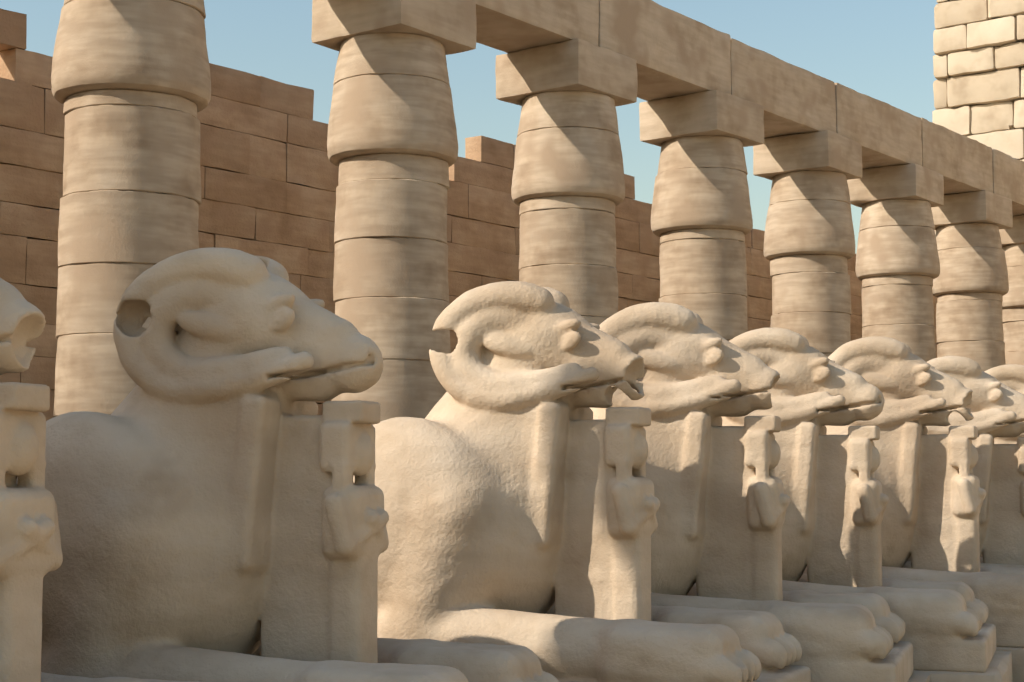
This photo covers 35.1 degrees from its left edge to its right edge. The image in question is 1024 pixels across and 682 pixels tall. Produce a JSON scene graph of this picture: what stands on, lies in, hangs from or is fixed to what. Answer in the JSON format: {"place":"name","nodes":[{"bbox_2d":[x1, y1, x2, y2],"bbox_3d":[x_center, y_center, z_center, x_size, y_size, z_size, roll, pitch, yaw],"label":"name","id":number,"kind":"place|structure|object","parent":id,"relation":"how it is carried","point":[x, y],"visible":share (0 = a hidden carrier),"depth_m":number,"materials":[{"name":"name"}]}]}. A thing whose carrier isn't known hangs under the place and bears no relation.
{"place":"outdoors","nodes":[
{"label":"outdoors","id":0,"kind":"place"},
{"bbox_2d":[0,0,937,253],"label":"sky","id":1,"kind":"structure","parent":0,"point":[882,50],"materials":[{"name":"blue"}]},
{"bbox_2d":[932,0,1023,234],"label":"stone block tower","id":2,"kind":"structure","parent":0,"point":[978,69],"depth_m":60.97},
{"label":"ground","id":3,"kind":"structure","parent":0,"visible":0},
{"bbox_2d":[51,0,210,417],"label":"column","id":4,"kind":"structure","parent":3,"relation":"on","point":[131,85],"depth_m":22.06,"materials":[{"name":"stone"}]},
{"bbox_2d":[327,32,457,424],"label":"column","id":5,"kind":"structure","parent":3,"relation":"on","point":[392,144],"depth_m":26.49,"materials":[{"name":"stone"}]},
{"bbox_2d":[0,8,936,420],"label":"court wall","id":6,"kind":"structure","parent":3,"relation":"on","point":[270,172],"depth_m":33.41,"materials":[{"name":"stone"}]},
{"bbox_2d":[511,91,624,324],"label":"column","id":7,"kind":"structure","parent":3,"relation":"on","point":[568,189],"depth_m":30.60,"materials":[{"name":"stone"}]},
{"bbox_2d":[311,0,1023,246],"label":"architrave","id":8,"kind":"object","parent":7,"relation":"on","point":[682,75],"visible":0.91,"depth_m":34.91,"materials":[{"name":"stone"}]},
{"bbox_2d":[651,135,752,340],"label":"column","id":9,"kind":"structure","parent":3,"relation":"on","point":[701,221],"depth_m":34.65,"materials":[{"name":"stone"}]},
{"bbox_2d":[763,170,854,356],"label":"column","id":10,"kind":"structure","parent":3,"relation":"on","point":[809,244],"depth_m":38.68,"materials":[{"name":"stone"}]},
{"bbox_2d":[855,199,939,361],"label":"column","id":11,"kind":"structure","parent":3,"relation":"on","point":[897,268],"depth_m":42.74,"materials":[{"name":"stone"}]},
{"bbox_2d":[908,647,1023,681],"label":"sphinx pedestals","id":12,"kind":"object","parent":3,"relation":"on","point":[1006,664],"visible":0.04,"depth_m":11.26,"materials":[{"name":"stone"}]},
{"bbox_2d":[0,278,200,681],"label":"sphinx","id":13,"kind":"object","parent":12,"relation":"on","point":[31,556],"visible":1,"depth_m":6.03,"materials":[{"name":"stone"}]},
{"bbox_2d":[17,247,558,681],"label":"sphinx","id":14,"kind":"object","parent":12,"relation":"on","point":[223,516],"visible":0.83,"depth_m":7.43,"materials":[{"name":"stone"}]},
{"bbox_2d":[353,281,810,681],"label":"sphinx","id":15,"kind":"object","parent":12,"relation":"on","point":[514,484],"visible":0.43,"depth_m":9.26,"materials":[{"name":"stone"}]},
{"bbox_2d":[590,302,912,681],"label":"sphinx","id":16,"kind":"object","parent":12,"relation":"on","point":[725,501],"visible":0.27,"depth_m":10.59,"materials":[{"name":"stone"}]},
{"bbox_2d":[695,328,995,672],"bbox_3d":[1.200,1.154,12.504,4.742,2.455,1.593,-2,-5,19],"label":"sphinx","id":17,"kind":"object","parent":12,"relation":"on","point":[831,530],"visible":0.27,"depth_m":11.97,"materials":[{"name":"stone"}]},
{"bbox_2d":[804,336,1023,647],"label":"sphinx","id":18,"kind":"object","parent":12,"relation":"on","point":[933,491],"visible":0.18,"depth_m":13.48,"materials":[{"name":"stone"}]},
{"bbox_2d":[907,356,1023,567],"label":"sphinx","id":19,"kind":"object","parent":12,"relation":"on","point":[996,406],"visible":0.08,"depth_m":14.65,"materials":[{"name":"stone"}]},
{"bbox_2d":[980,364,1023,557],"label":"sphinx","id":20,"kind":"object","parent":12,"relation":"on","point":[1011,376],"visible":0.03,"depth_m":16.00,"materials":[{"name":"stone"}]},
{"bbox_2d":[932,223,1008,371],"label":"column","id":21,"kind":"structure","parent":3,"relation":"on","point":[970,288],"depth_m":46.78,"materials":[{"name":"stone"}]},
{"bbox_2d":[1002,243,1023,364],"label":"column","id":22,"kind":"structure","parent":3,"relation":"on","point":[1013,313],"depth_m":51.02,"materials":[{"name":"stone"}]}
]}

